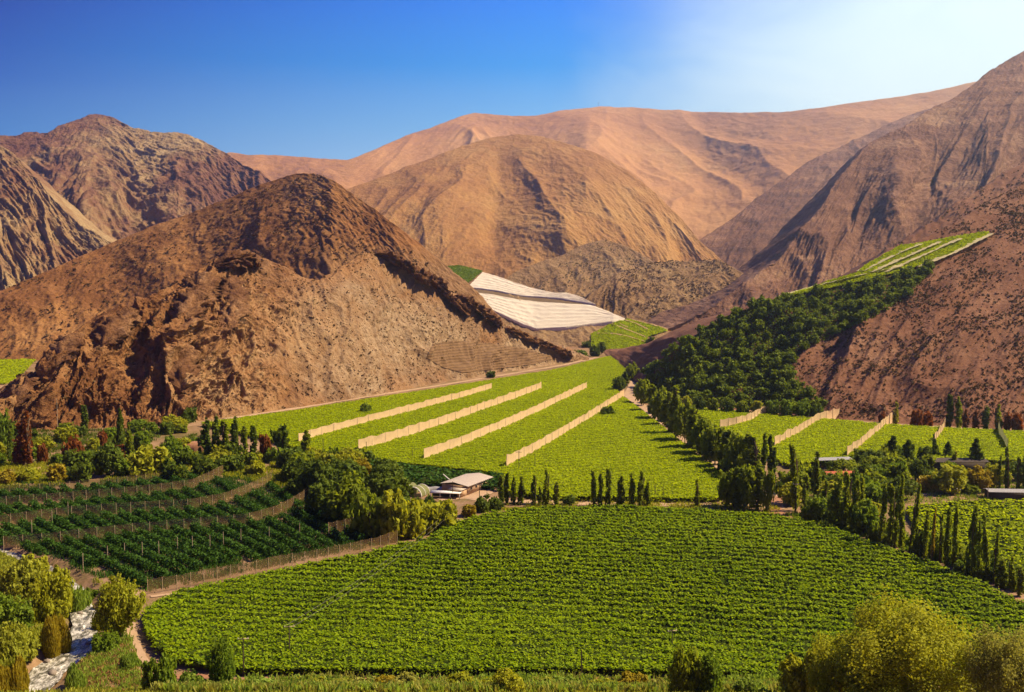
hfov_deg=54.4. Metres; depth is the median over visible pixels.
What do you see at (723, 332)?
orchard tree
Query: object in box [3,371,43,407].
rock outcrop
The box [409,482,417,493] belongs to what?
hoop tunnel
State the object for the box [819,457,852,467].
canopy shed
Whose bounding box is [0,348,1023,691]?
ground
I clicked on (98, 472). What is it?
bush
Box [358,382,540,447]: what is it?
windbreak net
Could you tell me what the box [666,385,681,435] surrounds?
poplar tree
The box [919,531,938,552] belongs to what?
bush
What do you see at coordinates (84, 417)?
poplar tree
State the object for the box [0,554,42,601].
bush
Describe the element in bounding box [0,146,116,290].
crag spur
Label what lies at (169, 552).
planted row
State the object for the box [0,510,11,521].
planted row
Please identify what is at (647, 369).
orchard tree
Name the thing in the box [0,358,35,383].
distant meadow
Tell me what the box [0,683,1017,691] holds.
hillside grass
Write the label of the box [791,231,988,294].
hillside vineyard
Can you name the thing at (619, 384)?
broadleaf tree
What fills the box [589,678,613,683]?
bush
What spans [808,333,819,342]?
orchard tree
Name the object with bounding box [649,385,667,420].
broadleaf tree
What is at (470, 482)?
farm shed
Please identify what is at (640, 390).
broadleaf tree
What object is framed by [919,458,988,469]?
barn
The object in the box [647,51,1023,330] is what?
layered mountain
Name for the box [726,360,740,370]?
orchard tree
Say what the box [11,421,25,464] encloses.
poplar tree
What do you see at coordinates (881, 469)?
broadleaf tree
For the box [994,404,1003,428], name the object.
poplar tree
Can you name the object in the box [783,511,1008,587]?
track grass
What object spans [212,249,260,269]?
rock outcrop
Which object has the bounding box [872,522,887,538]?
bush
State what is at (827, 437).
terrace vineyard
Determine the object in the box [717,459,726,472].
bush
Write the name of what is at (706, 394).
orchard tree
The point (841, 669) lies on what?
broadleaf tree
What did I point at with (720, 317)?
orchard tree
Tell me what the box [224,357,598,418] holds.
hill foot track
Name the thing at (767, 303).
orchard tree
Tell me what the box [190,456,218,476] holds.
bush
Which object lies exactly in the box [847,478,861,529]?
poplar tree
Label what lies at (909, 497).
village grass
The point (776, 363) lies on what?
orchard tree
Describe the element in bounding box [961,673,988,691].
bush
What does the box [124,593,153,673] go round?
stream path
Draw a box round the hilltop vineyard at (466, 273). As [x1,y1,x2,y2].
[448,265,481,281]
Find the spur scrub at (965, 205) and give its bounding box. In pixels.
[877,162,1023,256]
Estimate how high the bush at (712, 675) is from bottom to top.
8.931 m
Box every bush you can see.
[0,442,5,451]
[0,452,7,464]
[0,469,16,483]
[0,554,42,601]
[0,592,34,631]
[0,620,30,663]
[11,421,18,435]
[15,467,39,481]
[16,622,40,661]
[17,553,50,571]
[28,564,74,624]
[31,429,38,436]
[31,447,36,457]
[36,443,48,462]
[46,463,67,481]
[50,453,64,463]
[58,421,74,429]
[61,433,85,454]
[61,448,76,466]
[66,466,72,474]
[67,461,95,482]
[77,449,95,466]
[86,587,98,599]
[90,449,104,474]
[90,620,103,631]
[90,629,120,652]
[97,430,107,445]
[104,426,116,438]
[109,634,120,649]
[127,442,172,476]
[132,429,150,450]
[140,651,176,690]
[145,422,158,432]
[148,431,153,441]
[158,420,174,434]
[159,461,188,479]
[160,456,175,471]
[161,413,175,422]
[174,437,192,447]
[174,450,202,465]
[175,424,187,433]
[179,668,206,682]
[180,407,197,423]
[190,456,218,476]
[203,444,211,455]
[210,445,225,453]
[213,454,245,474]
[244,451,258,465]
[244,459,265,474]
[245,678,275,683]
[255,450,265,461]
[259,433,271,453]
[264,446,282,462]
[275,446,302,467]
[278,465,300,482]
[282,449,314,467]
[283,476,308,496]
[306,446,321,456]
[315,451,337,464]
[315,676,327,680]
[321,446,340,455]
[335,460,368,484]
[335,677,352,681]
[349,492,387,539]
[352,675,377,681]
[355,448,366,457]
[357,448,375,462]
[360,403,371,411]
[371,457,403,474]
[374,674,395,682]
[379,488,426,540]
[380,476,409,499]
[392,671,417,684]
[397,479,413,495]
[410,499,456,533]
[412,494,435,503]
[439,498,457,520]
[446,670,474,683]
[461,504,475,516]
[474,493,493,511]
[478,676,492,683]
[486,371,495,377]
[488,496,504,510]
[489,667,525,691]
[538,676,554,681]
[552,674,575,680]
[563,494,575,504]
[574,350,587,355]
[581,340,591,346]
[589,344,599,355]
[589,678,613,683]
[600,406,615,414]
[614,670,647,683]
[646,677,668,685]
[667,643,704,691]
[696,650,725,691]
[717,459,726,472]
[731,674,770,691]
[775,481,784,492]
[777,471,812,488]
[777,652,804,691]
[788,488,798,506]
[790,458,810,474]
[799,506,814,520]
[802,647,820,691]
[806,465,823,484]
[811,470,832,489]
[819,504,835,519]
[853,448,867,456]
[856,462,873,473]
[860,468,886,483]
[864,480,882,503]
[867,479,883,485]
[868,520,880,540]
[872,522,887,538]
[876,443,897,457]
[878,411,885,421]
[881,531,903,546]
[887,460,907,478]
[905,534,912,545]
[910,409,923,425]
[913,531,924,556]
[916,475,938,492]
[917,446,931,458]
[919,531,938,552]
[921,453,936,469]
[922,411,932,425]
[930,534,951,554]
[934,540,952,559]
[939,461,951,470]
[950,543,966,566]
[953,559,964,572]
[961,482,980,494]
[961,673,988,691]
[970,567,983,581]
[975,548,993,560]
[982,561,995,582]
[989,557,1008,579]
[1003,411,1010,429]
[1006,562,1023,579]
[1008,411,1023,430]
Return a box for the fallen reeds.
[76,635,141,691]
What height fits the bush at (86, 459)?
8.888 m
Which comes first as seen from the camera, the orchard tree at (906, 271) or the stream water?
the stream water
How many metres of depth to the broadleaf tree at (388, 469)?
361.68 m
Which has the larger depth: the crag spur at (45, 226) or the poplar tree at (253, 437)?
the crag spur at (45, 226)
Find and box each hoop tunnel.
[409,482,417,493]
[409,484,429,496]
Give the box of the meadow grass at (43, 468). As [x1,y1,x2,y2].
[0,451,287,488]
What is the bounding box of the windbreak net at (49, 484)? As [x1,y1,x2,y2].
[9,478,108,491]
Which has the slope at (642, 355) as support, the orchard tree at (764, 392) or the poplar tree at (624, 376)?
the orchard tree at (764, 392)
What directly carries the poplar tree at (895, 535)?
on the ground at (82, 578)
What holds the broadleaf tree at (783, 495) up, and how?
on the ground at (82, 578)
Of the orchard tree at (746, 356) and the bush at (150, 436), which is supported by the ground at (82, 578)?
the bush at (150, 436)
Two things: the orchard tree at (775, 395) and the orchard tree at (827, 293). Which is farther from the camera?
the orchard tree at (827, 293)
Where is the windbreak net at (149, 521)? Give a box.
[3,487,308,548]
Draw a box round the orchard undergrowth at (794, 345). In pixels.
[645,267,927,412]
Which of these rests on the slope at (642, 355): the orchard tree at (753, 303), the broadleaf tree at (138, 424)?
the orchard tree at (753, 303)
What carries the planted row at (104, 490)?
on the ground at (82, 578)
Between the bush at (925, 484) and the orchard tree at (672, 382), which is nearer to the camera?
the bush at (925, 484)
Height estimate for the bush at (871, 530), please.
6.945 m
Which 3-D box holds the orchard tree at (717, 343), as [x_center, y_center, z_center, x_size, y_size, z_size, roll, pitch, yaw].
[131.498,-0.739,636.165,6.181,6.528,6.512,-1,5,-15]
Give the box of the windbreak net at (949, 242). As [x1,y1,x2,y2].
[884,238,961,271]
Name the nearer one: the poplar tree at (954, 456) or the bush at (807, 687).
the bush at (807, 687)
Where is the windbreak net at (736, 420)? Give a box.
[720,406,780,426]
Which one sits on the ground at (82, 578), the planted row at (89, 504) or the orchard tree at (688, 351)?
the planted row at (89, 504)
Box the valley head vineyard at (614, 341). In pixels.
[591,318,666,348]
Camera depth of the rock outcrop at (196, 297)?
582.46 m
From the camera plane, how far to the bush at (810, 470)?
370.83 m
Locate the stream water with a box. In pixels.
[0,549,97,691]
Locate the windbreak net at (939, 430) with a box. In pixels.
[934,418,945,438]
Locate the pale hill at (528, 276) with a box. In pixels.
[506,240,653,297]
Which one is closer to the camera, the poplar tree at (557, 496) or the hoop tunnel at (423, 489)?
the poplar tree at (557, 496)
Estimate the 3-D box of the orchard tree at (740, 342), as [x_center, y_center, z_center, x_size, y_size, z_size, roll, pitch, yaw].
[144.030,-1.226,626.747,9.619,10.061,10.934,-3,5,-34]
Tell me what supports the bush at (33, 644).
on the ground at (82, 578)
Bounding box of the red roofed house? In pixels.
[825,469,854,475]
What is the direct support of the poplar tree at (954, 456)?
on the ground at (82, 578)
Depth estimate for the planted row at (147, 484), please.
366.15 m
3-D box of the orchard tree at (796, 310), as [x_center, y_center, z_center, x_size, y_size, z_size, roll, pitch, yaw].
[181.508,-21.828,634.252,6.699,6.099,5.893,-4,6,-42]
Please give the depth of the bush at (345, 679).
186.06 m
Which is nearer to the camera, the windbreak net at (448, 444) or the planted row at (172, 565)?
the planted row at (172, 565)
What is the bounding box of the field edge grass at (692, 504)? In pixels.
[501,499,779,512]
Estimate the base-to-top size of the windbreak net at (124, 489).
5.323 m
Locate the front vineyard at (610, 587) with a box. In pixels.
[141,503,1023,681]
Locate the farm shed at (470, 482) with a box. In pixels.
[439,473,492,494]
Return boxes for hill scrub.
[1,251,580,422]
[532,240,646,296]
[596,259,734,318]
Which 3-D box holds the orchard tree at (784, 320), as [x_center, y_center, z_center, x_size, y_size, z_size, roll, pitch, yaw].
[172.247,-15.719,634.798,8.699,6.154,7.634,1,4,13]
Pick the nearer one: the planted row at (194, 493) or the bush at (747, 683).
the bush at (747, 683)
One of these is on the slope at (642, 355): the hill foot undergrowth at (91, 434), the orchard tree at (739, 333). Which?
the orchard tree at (739, 333)
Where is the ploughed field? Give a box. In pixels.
[427,341,556,372]
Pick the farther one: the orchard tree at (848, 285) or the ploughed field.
the ploughed field
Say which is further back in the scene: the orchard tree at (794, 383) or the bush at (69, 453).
the orchard tree at (794, 383)
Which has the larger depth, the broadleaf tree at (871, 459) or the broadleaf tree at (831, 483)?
the broadleaf tree at (871, 459)
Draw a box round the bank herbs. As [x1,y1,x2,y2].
[77,625,142,691]
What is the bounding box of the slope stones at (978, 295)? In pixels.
[690,183,1023,418]
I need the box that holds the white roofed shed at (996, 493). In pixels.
[984,488,1023,499]
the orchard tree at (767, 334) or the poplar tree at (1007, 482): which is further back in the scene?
the orchard tree at (767, 334)
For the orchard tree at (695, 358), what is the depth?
628.21 m
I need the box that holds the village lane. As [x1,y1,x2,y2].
[921,491,983,494]
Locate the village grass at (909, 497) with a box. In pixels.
[790,463,1023,507]
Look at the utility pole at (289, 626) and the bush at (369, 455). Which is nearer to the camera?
the utility pole at (289, 626)
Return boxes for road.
[436,497,764,507]
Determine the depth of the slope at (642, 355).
590.23 m
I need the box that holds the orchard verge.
[150,593,175,596]
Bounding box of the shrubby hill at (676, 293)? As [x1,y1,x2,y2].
[584,260,742,321]
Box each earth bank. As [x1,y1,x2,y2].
[183,441,203,451]
[475,289,592,305]
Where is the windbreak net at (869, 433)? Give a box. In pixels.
[847,412,892,454]
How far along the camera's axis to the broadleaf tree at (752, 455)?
377.26 m
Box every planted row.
[0,489,21,501]
[0,502,25,520]
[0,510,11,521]
[0,520,37,541]
[0,526,20,544]
[11,488,37,501]
[13,501,40,519]
[16,517,53,539]
[19,539,48,555]
[27,487,51,500]
[28,499,57,516]
[32,515,70,538]
[39,537,98,566]
[42,498,72,514]
[43,484,66,499]
[49,514,85,536]
[57,483,82,497]
[58,498,88,513]
[60,534,153,587]
[65,512,103,535]
[74,482,97,496]
[75,496,103,512]
[81,532,172,578]
[83,511,120,532]
[89,482,112,494]
[89,495,118,511]
[99,509,135,530]
[101,531,187,574]
[104,480,128,493]
[105,493,134,509]
[116,507,152,529]
[118,528,203,569]
[119,491,149,508]
[120,479,142,492]
[132,507,169,528]
[134,526,217,565]
[135,477,158,490]
[135,490,165,508]
[149,506,186,526]
[150,525,229,561]
[151,475,173,488]
[151,490,179,507]
[164,488,194,505]
[165,506,204,524]
[167,475,188,486]
[169,524,241,559]
[180,485,210,502]
[183,504,218,523]
[187,471,205,482]
[189,522,261,560]
[197,481,226,500]
[200,501,234,522]
[208,521,278,557]
[212,475,240,494]
[216,500,252,519]
[228,518,289,554]
[233,494,269,515]
[245,516,304,552]
[249,488,285,511]
[262,515,319,549]
[266,480,302,506]
[279,513,333,546]
[293,507,351,543]
[304,504,365,542]
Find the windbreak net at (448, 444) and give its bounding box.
[424,382,586,457]
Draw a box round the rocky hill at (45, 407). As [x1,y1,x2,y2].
[0,251,588,430]
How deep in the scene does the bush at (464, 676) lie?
177.14 m
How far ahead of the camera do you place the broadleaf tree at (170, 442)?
412.99 m
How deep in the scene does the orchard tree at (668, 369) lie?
648.72 m
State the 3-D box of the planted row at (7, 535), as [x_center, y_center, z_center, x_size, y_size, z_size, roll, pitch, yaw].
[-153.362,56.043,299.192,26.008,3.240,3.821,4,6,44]
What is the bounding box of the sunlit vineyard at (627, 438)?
[201,356,721,501]
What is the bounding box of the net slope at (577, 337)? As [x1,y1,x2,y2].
[468,272,670,347]
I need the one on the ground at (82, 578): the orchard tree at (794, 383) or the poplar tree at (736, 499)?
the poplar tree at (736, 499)
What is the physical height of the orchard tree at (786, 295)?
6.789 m
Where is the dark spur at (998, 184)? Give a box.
[846,162,1023,272]
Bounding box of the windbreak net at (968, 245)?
[917,233,992,266]
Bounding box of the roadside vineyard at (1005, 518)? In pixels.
[905,498,1023,567]
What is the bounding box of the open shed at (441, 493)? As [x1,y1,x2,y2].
[430,490,461,498]
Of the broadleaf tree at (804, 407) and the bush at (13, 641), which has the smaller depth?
the bush at (13, 641)
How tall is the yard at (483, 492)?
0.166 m
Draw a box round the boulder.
[48,669,56,675]
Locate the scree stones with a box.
[8,252,571,423]
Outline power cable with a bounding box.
[285,493,467,625]
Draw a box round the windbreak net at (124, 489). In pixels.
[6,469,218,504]
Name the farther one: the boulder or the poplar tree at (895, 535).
the poplar tree at (895, 535)
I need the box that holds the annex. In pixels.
[449,486,466,497]
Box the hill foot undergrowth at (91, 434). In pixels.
[4,427,197,462]
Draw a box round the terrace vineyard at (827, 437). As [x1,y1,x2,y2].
[696,407,1023,466]
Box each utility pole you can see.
[237,637,248,675]
[284,624,294,648]
[793,483,799,511]
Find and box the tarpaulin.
[428,486,441,490]
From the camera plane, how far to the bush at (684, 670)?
163.43 m
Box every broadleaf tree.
[0,408,13,445]
[32,436,55,450]
[52,426,78,442]
[68,450,94,463]
[72,425,88,436]
[85,437,99,450]
[91,573,147,634]
[92,442,127,475]
[111,458,133,476]
[114,444,130,457]
[127,419,148,432]
[159,434,182,451]
[169,445,193,459]
[170,416,188,430]
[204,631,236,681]
[208,449,235,462]
[220,442,243,455]
[281,457,312,477]
[296,457,333,489]
[304,474,340,509]
[318,486,341,520]
[323,455,352,467]
[325,469,376,523]
[326,463,358,484]
[337,447,367,461]
[356,457,371,473]
[361,471,390,496]
[371,463,403,479]
[597,341,605,353]
[611,376,625,390]
[625,362,639,378]
[632,378,649,404]
[645,336,654,342]
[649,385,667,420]
[672,398,691,442]
[680,395,692,406]
[686,417,713,454]
[692,395,705,408]
[699,424,724,464]
[705,397,719,409]
[716,468,738,506]
[720,397,734,410]
[721,429,752,471]
[735,400,749,412]
[737,464,761,509]
[738,433,762,471]
[750,400,764,410]
[759,468,775,510]
[765,399,779,413]
[776,481,802,503]
[777,398,795,414]
[794,398,810,416]
[801,494,829,520]
[804,629,884,691]
[810,403,823,416]
[816,480,851,497]
[825,461,836,470]
[830,470,845,482]
[831,623,897,691]
[834,458,858,470]
[840,583,986,691]
[842,467,864,492]
[851,498,879,534]
[852,454,865,464]
[862,448,882,457]
[862,455,880,465]
[871,502,881,516]
[872,464,890,478]
[873,455,907,471]
[879,481,897,498]
[885,463,911,478]
[885,474,918,495]
[901,456,913,469]
[907,457,930,479]
[922,473,946,490]
[932,463,967,494]
[961,621,1023,691]
[967,464,993,490]
[985,462,1004,487]
[994,463,1012,479]
[1010,461,1023,478]
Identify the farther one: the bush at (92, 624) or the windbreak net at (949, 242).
the windbreak net at (949, 242)
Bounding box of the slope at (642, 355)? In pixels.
[603,183,1023,428]
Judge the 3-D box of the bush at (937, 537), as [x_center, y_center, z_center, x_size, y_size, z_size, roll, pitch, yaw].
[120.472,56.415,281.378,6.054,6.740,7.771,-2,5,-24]
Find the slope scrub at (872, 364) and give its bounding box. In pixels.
[648,182,1023,421]
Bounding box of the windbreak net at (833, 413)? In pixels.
[774,408,839,445]
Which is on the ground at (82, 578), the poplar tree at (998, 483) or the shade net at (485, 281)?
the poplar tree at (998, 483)
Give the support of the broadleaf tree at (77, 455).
on the ground at (82, 578)
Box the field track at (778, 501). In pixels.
[769,496,1022,601]
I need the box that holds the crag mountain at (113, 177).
[0,114,270,239]
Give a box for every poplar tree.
[7,420,12,461]
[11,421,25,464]
[21,410,33,464]
[79,404,88,431]
[197,417,211,454]
[211,416,220,445]
[218,420,232,444]
[229,416,238,446]
[240,426,248,455]
[249,425,257,452]
[497,475,504,502]
[503,472,509,502]
[510,476,516,502]
[517,476,526,502]
[530,475,536,502]
[537,486,542,503]
[542,468,549,505]
[552,482,560,504]
[590,469,596,504]
[597,473,603,504]
[605,468,611,504]
[615,476,624,505]
[621,371,628,385]
[628,473,636,504]
[636,471,644,505]
[643,480,651,505]
[645,384,657,413]
[659,392,671,427]
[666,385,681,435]
[683,404,700,451]
[694,479,700,505]
[716,429,732,462]
[728,467,741,507]
[748,463,764,510]
[760,433,767,475]
[767,434,777,480]
[789,443,799,510]
[800,474,810,509]
[811,451,822,494]
[821,480,828,499]
[826,473,845,523]
[838,469,852,527]
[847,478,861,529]
[858,474,865,507]
[876,483,887,543]
[885,483,895,545]
[892,401,898,423]
[892,478,901,547]
[897,472,905,549]
[908,484,921,553]
[922,506,930,558]
[930,507,936,559]
[937,514,944,562]
[943,507,952,566]
[944,394,953,427]
[950,502,958,566]
[951,450,957,459]
[954,396,962,427]
[961,409,969,427]
[964,504,978,575]
[970,512,978,575]
[971,410,979,428]
[976,519,982,570]
[980,405,990,428]
[980,512,990,581]
[992,530,1000,584]
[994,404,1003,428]
[994,557,1008,588]
[996,456,1001,488]
[1004,444,1010,488]
[1008,555,1016,591]
[1015,457,1022,487]
[1016,567,1023,595]
[1021,458,1023,486]
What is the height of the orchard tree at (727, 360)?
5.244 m
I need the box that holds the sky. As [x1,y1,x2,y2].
[0,0,1023,159]
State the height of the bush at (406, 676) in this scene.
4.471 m
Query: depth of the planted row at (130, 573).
267.42 m
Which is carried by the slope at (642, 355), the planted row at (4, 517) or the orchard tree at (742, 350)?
the orchard tree at (742, 350)
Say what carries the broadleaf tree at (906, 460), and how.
on the ground at (82, 578)
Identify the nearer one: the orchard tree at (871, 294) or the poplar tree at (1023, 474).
the poplar tree at (1023, 474)
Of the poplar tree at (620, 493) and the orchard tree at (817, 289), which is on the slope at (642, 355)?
the orchard tree at (817, 289)
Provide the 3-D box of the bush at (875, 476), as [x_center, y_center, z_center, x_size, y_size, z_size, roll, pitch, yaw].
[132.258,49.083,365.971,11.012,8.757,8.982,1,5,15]
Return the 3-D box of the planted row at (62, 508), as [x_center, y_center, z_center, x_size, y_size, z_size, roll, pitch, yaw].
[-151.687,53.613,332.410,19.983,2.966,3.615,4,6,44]
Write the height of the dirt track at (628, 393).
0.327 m
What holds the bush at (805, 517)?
on the ground at (82, 578)
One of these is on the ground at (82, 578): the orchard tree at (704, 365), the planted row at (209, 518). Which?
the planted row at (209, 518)
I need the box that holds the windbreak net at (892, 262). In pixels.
[870,241,941,271]
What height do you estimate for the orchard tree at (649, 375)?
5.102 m
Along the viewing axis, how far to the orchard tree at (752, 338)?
625.34 m
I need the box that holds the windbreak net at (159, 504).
[10,474,271,521]
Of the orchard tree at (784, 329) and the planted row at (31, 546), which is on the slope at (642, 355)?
the orchard tree at (784, 329)
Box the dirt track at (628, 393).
[624,379,784,508]
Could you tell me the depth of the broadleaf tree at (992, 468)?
363.98 m
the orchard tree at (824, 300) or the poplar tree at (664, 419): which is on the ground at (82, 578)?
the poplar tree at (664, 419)
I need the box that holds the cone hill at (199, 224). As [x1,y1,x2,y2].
[0,173,505,360]
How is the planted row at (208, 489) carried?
on the ground at (82, 578)
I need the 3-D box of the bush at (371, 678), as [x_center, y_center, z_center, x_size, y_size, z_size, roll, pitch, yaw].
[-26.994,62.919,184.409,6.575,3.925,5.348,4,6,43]
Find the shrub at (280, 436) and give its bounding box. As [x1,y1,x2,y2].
[270,424,289,450]
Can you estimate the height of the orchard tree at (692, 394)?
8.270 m
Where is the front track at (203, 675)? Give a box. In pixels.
[176,670,652,679]
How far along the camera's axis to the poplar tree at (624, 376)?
688.61 m
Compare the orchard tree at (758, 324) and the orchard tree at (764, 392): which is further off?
the orchard tree at (758, 324)
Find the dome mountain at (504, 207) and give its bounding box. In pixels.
[346,134,724,278]
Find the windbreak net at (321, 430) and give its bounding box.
[298,383,491,440]
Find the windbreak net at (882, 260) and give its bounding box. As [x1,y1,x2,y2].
[856,243,922,270]
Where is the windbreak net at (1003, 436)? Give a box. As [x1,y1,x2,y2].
[998,422,1007,446]
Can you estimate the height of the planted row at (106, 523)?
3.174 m
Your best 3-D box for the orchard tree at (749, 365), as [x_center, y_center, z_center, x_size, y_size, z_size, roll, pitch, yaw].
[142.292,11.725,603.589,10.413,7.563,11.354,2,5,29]
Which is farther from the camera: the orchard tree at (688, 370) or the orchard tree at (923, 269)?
the orchard tree at (923, 269)
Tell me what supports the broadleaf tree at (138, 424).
on the ground at (82, 578)
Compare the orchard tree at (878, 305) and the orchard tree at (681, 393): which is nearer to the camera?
the orchard tree at (681, 393)
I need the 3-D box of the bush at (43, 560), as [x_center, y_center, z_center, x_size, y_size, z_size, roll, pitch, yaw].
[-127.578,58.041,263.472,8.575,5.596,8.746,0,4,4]
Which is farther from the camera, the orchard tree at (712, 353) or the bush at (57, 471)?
the orchard tree at (712, 353)
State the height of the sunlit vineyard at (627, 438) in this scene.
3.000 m
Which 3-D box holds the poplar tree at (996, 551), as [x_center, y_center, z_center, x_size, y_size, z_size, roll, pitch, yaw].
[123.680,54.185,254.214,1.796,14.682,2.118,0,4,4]
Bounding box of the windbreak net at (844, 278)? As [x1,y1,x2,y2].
[790,265,903,292]
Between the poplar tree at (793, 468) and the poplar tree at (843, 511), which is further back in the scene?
the poplar tree at (793, 468)
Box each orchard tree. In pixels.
[640,364,653,374]
[646,373,653,378]
[648,359,660,369]
[657,380,667,388]
[660,348,669,356]
[664,361,675,374]
[665,377,680,389]
[668,342,678,351]
[669,371,680,377]
[674,359,689,370]
[676,335,685,345]
[677,383,687,389]
[678,389,685,397]
[679,343,696,358]
[679,377,689,383]
[680,365,693,376]
[683,334,698,345]
[684,389,701,400]
[687,375,704,390]
[691,354,704,363]
[695,324,707,332]
[695,369,707,380]
[696,360,712,372]
[697,339,707,347]
[699,344,711,354]
[700,389,713,400]
[701,378,716,388]
[706,328,716,334]
[706,349,720,357]
[709,321,717,328]
[710,361,724,373]
[712,340,722,348]
[712,374,729,384]
[716,314,725,321]
[716,381,732,395]
[719,329,731,337]
[721,347,735,356]
[721,357,731,363]
[722,314,735,326]
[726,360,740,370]
[729,368,747,383]
[730,306,744,317]
[733,337,749,349]
[735,329,744,337]
[735,391,746,400]
[736,346,750,357]
[737,316,746,323]
[738,322,750,331]
[739,352,753,363]
[740,360,755,370]
[743,386,752,392]
[744,398,753,406]
[746,297,760,309]
[747,334,758,342]
[750,368,766,381]
[752,319,765,330]
[753,307,769,318]
[755,387,772,397]
[756,343,766,350]
[756,354,773,366]
[756,379,766,386]
[759,294,770,305]
[760,299,773,310]
[762,330,771,337]
[766,379,778,390]
[769,356,784,369]
[769,369,779,378]
[770,392,782,399]
[771,349,784,357]
[772,295,782,302]
[772,300,787,312]
[775,317,788,325]
[775,335,791,345]
[775,377,791,392]
[779,364,797,380]
[780,292,793,300]
[780,325,789,331]
[781,352,798,363]
[783,388,798,399]
[786,301,793,308]
[788,321,804,333]
[790,311,806,321]
[790,332,805,342]
[790,379,805,388]
[790,398,797,408]
[792,294,805,306]
[793,307,800,314]
[799,314,817,327]
[799,341,809,349]
[800,385,816,397]
[808,298,822,308]
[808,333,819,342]
[810,395,827,407]
[811,283,824,294]
[811,310,819,318]
[815,328,823,333]
[818,317,830,324]
[820,297,828,303]
[821,304,832,313]
[824,289,833,297]
[827,313,835,319]
[828,325,840,333]
[833,300,842,307]
[839,310,853,319]
[839,319,851,329]
[842,281,858,290]
[843,299,856,308]
[845,293,856,298]
[851,307,859,313]
[854,310,869,321]
[856,294,874,308]
[860,286,873,293]
[861,277,874,287]
[866,292,874,298]
[867,305,878,313]
[873,274,885,282]
[874,301,884,308]
[875,283,885,292]
[885,291,900,299]
[890,271,900,278]
[891,278,902,286]
[899,267,915,277]
[899,286,913,295]
[901,278,915,288]
[911,275,921,280]
[916,265,932,274]
[922,258,934,268]
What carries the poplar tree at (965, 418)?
on the ground at (82, 578)
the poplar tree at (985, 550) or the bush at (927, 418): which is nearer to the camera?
the poplar tree at (985, 550)
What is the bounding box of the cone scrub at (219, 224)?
[1,175,459,355]
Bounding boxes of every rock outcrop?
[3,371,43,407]
[43,332,84,367]
[90,305,143,345]
[156,341,203,394]
[165,272,223,320]
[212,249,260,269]
[215,275,251,330]
[373,247,449,292]
[438,289,470,315]
[455,293,502,326]
[504,326,572,356]
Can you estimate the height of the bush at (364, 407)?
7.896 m
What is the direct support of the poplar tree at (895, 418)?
on the ground at (82, 578)
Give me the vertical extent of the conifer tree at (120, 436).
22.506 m
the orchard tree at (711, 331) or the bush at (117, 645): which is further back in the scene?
the orchard tree at (711, 331)
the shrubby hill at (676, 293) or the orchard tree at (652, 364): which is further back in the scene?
the shrubby hill at (676, 293)
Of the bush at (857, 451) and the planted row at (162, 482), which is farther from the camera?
the bush at (857, 451)
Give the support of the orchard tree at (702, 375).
on the slope at (642, 355)
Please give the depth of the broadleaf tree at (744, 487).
332.00 m
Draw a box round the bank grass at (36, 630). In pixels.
[0,550,131,638]
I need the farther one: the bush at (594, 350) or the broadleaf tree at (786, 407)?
the bush at (594, 350)
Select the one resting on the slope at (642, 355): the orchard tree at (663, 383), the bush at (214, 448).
the orchard tree at (663, 383)
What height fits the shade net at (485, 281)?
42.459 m
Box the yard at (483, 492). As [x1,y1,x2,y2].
[465,488,496,498]
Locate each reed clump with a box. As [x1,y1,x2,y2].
[0,652,29,691]
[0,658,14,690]
[38,613,72,658]
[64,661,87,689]
[69,584,91,614]
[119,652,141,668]
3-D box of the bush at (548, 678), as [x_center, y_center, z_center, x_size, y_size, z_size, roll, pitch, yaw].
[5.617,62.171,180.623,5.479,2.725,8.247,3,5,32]
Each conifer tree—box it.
[112,408,125,445]
[125,424,134,457]
[299,429,310,451]
[887,435,901,455]
[899,439,917,462]
[931,438,940,454]
[943,441,953,455]
[966,438,984,459]
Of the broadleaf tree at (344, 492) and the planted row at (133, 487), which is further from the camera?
the planted row at (133, 487)
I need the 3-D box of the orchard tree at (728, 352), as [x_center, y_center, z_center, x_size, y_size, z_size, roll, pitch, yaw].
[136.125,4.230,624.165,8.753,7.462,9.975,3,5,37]
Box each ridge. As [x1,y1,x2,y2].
[227,82,975,239]
[699,108,931,268]
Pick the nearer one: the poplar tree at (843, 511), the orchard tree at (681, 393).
the poplar tree at (843, 511)
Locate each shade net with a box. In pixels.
[470,272,595,305]
[479,293,624,330]
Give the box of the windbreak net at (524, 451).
[506,390,623,465]
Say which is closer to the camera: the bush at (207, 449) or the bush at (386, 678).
the bush at (386, 678)
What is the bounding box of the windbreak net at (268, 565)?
[147,536,397,593]
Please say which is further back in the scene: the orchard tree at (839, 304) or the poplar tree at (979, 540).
the orchard tree at (839, 304)
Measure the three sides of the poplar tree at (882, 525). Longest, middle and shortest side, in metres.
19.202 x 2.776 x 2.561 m
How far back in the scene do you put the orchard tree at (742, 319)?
646.60 m
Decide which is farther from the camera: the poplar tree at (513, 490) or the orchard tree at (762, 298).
the orchard tree at (762, 298)
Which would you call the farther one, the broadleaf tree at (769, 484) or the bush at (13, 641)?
the broadleaf tree at (769, 484)
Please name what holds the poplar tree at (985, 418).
on the ground at (82, 578)
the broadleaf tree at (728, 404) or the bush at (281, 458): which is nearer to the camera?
the bush at (281, 458)
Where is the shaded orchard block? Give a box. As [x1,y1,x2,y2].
[368,459,504,490]
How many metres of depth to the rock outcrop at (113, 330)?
551.11 m

